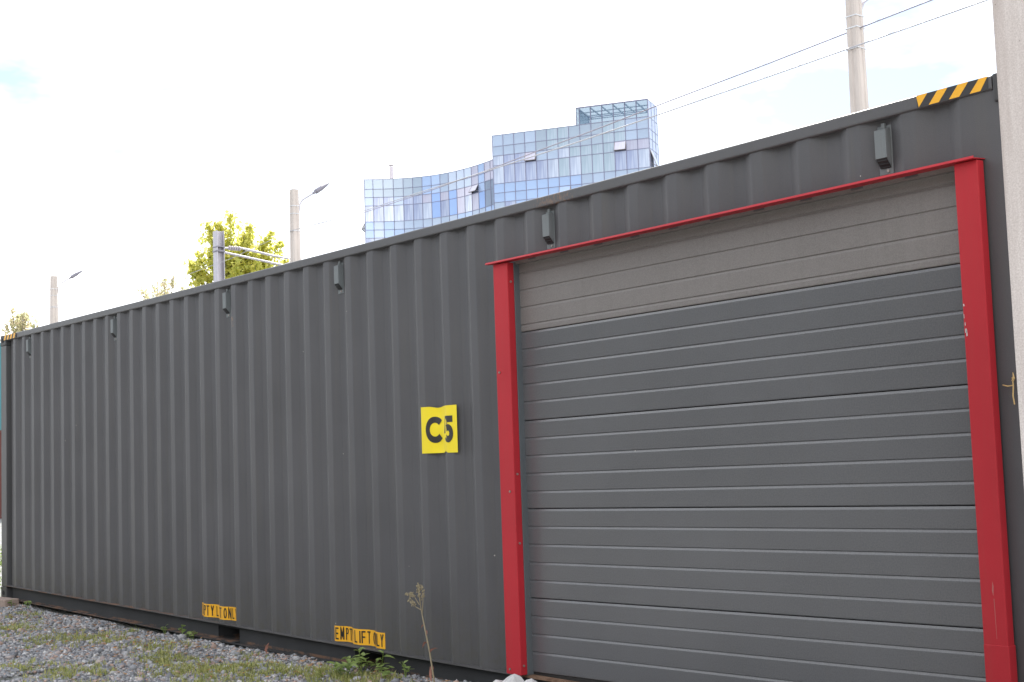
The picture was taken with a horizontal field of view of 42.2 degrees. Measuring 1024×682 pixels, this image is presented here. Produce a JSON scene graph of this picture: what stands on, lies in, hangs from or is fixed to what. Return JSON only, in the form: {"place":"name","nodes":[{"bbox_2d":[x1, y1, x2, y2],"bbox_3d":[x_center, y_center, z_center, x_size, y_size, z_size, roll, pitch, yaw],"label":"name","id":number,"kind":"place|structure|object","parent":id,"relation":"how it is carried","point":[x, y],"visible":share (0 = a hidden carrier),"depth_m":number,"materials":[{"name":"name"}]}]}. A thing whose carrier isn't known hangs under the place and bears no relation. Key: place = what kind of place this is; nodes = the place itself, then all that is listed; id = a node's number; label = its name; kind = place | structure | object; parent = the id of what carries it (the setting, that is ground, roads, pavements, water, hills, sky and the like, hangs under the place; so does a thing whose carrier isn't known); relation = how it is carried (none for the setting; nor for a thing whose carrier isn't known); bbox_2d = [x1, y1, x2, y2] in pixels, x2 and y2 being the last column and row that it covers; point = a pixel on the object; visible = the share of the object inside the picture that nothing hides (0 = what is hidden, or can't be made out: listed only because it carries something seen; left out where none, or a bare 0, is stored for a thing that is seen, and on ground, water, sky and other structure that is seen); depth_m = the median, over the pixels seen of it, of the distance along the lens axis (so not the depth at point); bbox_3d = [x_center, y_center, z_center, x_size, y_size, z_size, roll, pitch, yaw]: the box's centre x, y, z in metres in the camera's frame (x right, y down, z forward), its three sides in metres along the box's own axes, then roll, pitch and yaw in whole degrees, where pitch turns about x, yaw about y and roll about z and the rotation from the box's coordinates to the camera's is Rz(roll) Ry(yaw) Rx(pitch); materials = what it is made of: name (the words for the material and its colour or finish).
{"place":"outdoors","nodes":[
{"label":"outdoors","id":0,"kind":"place"},
{"bbox_2d":[0,518,459,681],"bbox_3d":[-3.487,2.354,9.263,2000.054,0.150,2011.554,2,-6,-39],"label":"ground","id":1,"kind":"structure","parent":0,"point":[124,624],"depth_m":11.53,"materials":[{"name":"grey gravel"}]},
{"bbox_2d":[0,430,1,517],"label":"shipping container","id":2,"kind":"object","parent":1,"relation":"on","point":[0,479],"visible":0.03,"depth_m":39.10,"materials":[{"name":"metal"}]},
{"bbox_2d":[0,343,0,429],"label":"shipping container","id":3,"kind":"object","parent":2,"relation":"on","point":[0,386],"visible":0.01,"depth_m":39.34,"materials":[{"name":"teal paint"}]},
{"bbox_2d":[0,546,1,588],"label":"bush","id":4,"kind":"object","parent":1,"relation":"on","point":[0,563],"visible":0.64,"depth_m":14.90,"materials":[{"name":"green plant"}]},
{"bbox_2d":[0,305,38,342],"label":"sparse tree","id":5,"kind":"object","parent":1,"relation":"on","point":[19,321],"visible":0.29,"depth_m":79.79,"materials":[{"name":"green plant"}]},
{"bbox_2d":[49,270,82,323],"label":"lamp post","id":6,"kind":"object","parent":1,"relation":"on","point":[54,288],"visible":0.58,"depth_m":60.99,"materials":[{"name":"concrete"}]},
{"bbox_2d":[138,274,192,300],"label":"sparse tree","id":7,"kind":"object","parent":1,"relation":"on","point":[162,292],"visible":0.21,"depth_m":91.89,"materials":[{"name":"green plant"}]},
{"bbox_2d":[183,210,288,288],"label":"tree","id":8,"kind":"object","parent":1,"relation":"on","point":[236,266],"visible":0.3,"depth_m":60.67,"materials":[{"name":"green plant"}]},
{"bbox_2d":[212,230,289,281],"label":"catenary mast","id":9,"kind":"object","parent":1,"relation":"on","point":[218,251],"visible":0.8,"depth_m":49.67,"materials":[{"name":"metal"}]},
{"bbox_2d":[289,183,329,262],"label":"lamp post","id":10,"kind":"object","parent":1,"relation":"on","point":[295,246],"visible":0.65,"depth_m":44.04,"materials":[{"name":"concrete"}]},
{"bbox_2d":[52,231,289,306],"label":"overhead wire","id":11,"kind":"object","parent":10,"relation":"attached to","point":[179,277],"visible":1,"depth_m":50.39,"materials":[{"name":"grey metal"}]},
{"bbox_2d":[327,659,359,674],"bbox_3d":[-1.073,2.131,8.626,0.211,0.130,0.243,2,-6,-39],"label":"leafy weed","id":12,"kind":"object","parent":1,"relation":"on","point":[337,665],"visible":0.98,"depth_m":8.62,"materials":[{"name":"green plant"}]},
{"bbox_2d":[370,649,393,673],"bbox_3d":[-0.860,2.099,8.708,0.142,0.174,0.138,2,-6,-39],"label":"leafy weed","id":13,"kind":"object","parent":1,"relation":"on","point":[381,651],"visible":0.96,"depth_m":8.71,"materials":[{"name":"green plant"}]},
{"bbox_2d":[374,665,394,675],"bbox_3d":[-0.816,2.125,8.510,0.113,0.088,0.204,2,-6,-39],"label":"leafy weed","id":14,"kind":"object","parent":1,"relation":"on","point":[385,672],"visible":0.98,"depth_m":8.51,"materials":[{"name":"green plant"}]},
{"bbox_2d":[405,583,435,681],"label":"dead weed","id":15,"kind":"object","parent":1,"relation":"on","point":[411,594],"visible":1,"depth_m":8.26,"materials":[{"name":"brown plant"}]},
{"bbox_2d":[361,99,658,242],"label":"glass office building","id":16,"kind":"structure","parent":1,"relation":"on","point":[631,148],"depth_m":124.37,"materials":[{"name":"blue glass"}]},
{"bbox_2d":[1,73,1023,681],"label":"shipping container","id":17,"kind":"object","parent":1,"relation":"on","point":[743,411],"visible":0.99,"depth_m":7.30,"materials":[{"name":"metal"}]},
{"bbox_2d":[421,405,457,453],"bbox_3d":[-0.454,0.560,8.412,0.026,0.297,0.385,2,-6,-39],"label":"paper sign","id":18,"kind":"object","parent":17,"relation":"attached to","point":[439,429],"visible":1,"depth_m":8.43,"materials":[{"name":"yellow paper"}]},
{"bbox_2d":[519,172,959,331],"bbox_3d":[1.005,-0.414,6.728,0.045,0.472,3.050,2,-6,-39],"label":"door section","id":19,"kind":"structure","parent":17,"relation":"in","point":[910,226],"depth_m":6.47,"materials":[{"name":"grey metal"}]},
{"bbox_2d":[521,264,967,420],"bbox_3d":[1.022,0.068,6.688,0.045,0.550,3.050,2,-6,-39],"label":"door section","id":20,"kind":"structure","parent":17,"relation":"in","point":[901,331],"depth_m":6.43,"materials":[{"name":"paint"}]},
{"bbox_2d":[524,385,974,507],"bbox_3d":[1.040,0.579,6.645,0.045,0.552,3.050,2,-6,-39],"label":"door section","id":21,"kind":"structure","parent":17,"relation":"in","point":[913,447],"depth_m":6.39,"materials":[{"name":"paint"}]},
{"bbox_2d":[527,505,982,627],"bbox_3d":[1.057,1.086,6.604,0.045,0.563,3.050,2,-6,-39],"label":"door section","id":22,"kind":"structure","parent":17,"relation":"in","point":[904,564],"depth_m":6.34,"materials":[{"name":"paint"}]},
{"bbox_2d":[531,598,985,681],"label":"door section","id":23,"kind":"structure","parent":17,"relation":"in","point":[573,640],"depth_m":6.51,"materials":[{"name":"paint"}]},
{"bbox_2d":[1003,373,1014,403],"bbox_3d":[2.010,0.192,5.365,0.014,0.130,0.057,2,-6,-39],"label":"dry straw","id":24,"kind":"object","parent":17,"relation":"attached to","point":[1013,378],"visible":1,"depth_m":5.35,"materials":[{"name":"beige plant"}]},
{"bbox_2d":[503,674,524,681],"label":"stone","id":25,"kind":"object","parent":1,"relation":"on","point":[514,678],"visible":1,"depth_m":7.46,"materials":[{"name":"white stone"}]},
{"bbox_2d":[845,0,868,113],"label":"utility pole","id":26,"kind":"object","parent":1,"relation":"on","point":[858,87],"visible":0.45,"depth_m":26.69,"materials":[{"name":"concrete"}]},
{"bbox_2d":[300,0,931,228],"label":"overhead wire","id":27,"kind":"object","parent":26,"relation":"attached to","point":[663,103],"visible":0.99,"depth_m":30.61,"materials":[{"name":"grey metal"}]},
{"bbox_2d":[291,0,987,230],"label":"overhead wire","id":28,"kind":"object","parent":26,"relation":"attached to","point":[692,102],"visible":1,"depth_m":29.60,"materials":[{"name":"grey metal"}]},
{"bbox_2d":[992,0,1023,480],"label":"concrete post","id":29,"kind":"object","parent":1,"relation":"on","point":[1008,19],"depth_m":4.51,"materials":[{"name":"grey concrete"}]},
{"bbox_2d":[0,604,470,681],"bbox_3d":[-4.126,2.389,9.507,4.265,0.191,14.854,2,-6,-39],"label":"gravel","id":30,"kind":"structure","parent":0,"point":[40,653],"depth_m":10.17,"materials":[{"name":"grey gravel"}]},
{"bbox_2d":[0,597,18,606],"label":"concrete block","id":31,"kind":"object","parent":30,"relation":"on","point":[4,601],"depth_m":14.14,"materials":[{"name":"beige concrete"}]},
{"bbox_2d":[184,631,197,638],"bbox_3d":[-2.633,2.419,10.886,0.120,0.088,0.079,-5,-6,34],"label":"weed","id":32,"kind":"object","parent":30,"relation":"on","point":[189,632],"visible":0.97,"depth_m":10.89,"materials":[{"name":"green plant"}]},
{"bbox_2d":[0,604,447,681],"bbox_3d":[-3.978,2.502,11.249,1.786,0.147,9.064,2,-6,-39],"label":"grass","id":33,"kind":"structure","parent":30,"relation":"on","point":[204,669],"depth_m":9.35,"materials":[{"name":"green plant"}]},
{"bbox_2d":[341,647,374,672],"bbox_3d":[-1.042,2.127,8.825,0.183,0.169,0.335,2,-6,-39],"label":"leafy weed","id":34,"kind":"object","parent":30,"relation":"on","point":[359,658],"visible":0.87,"depth_m":8.80,"materials":[{"name":"green plant"}]},
{"bbox_2d":[399,660,410,676],"bbox_3d":[-0.674,2.095,8.429,0.067,0.121,0.137,2,-6,-39],"label":"leafy weed","id":35,"kind":"object","parent":30,"relation":"on","point":[405,666],"visible":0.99,"depth_m":8.44,"materials":[{"name":"green plant"}]},
{"bbox_2d":[0,0,996,339],"label":"sky","id":36,"kind":"structure","parent":0,"point":[127,127],"materials":[{"name":"white"}]}
]}

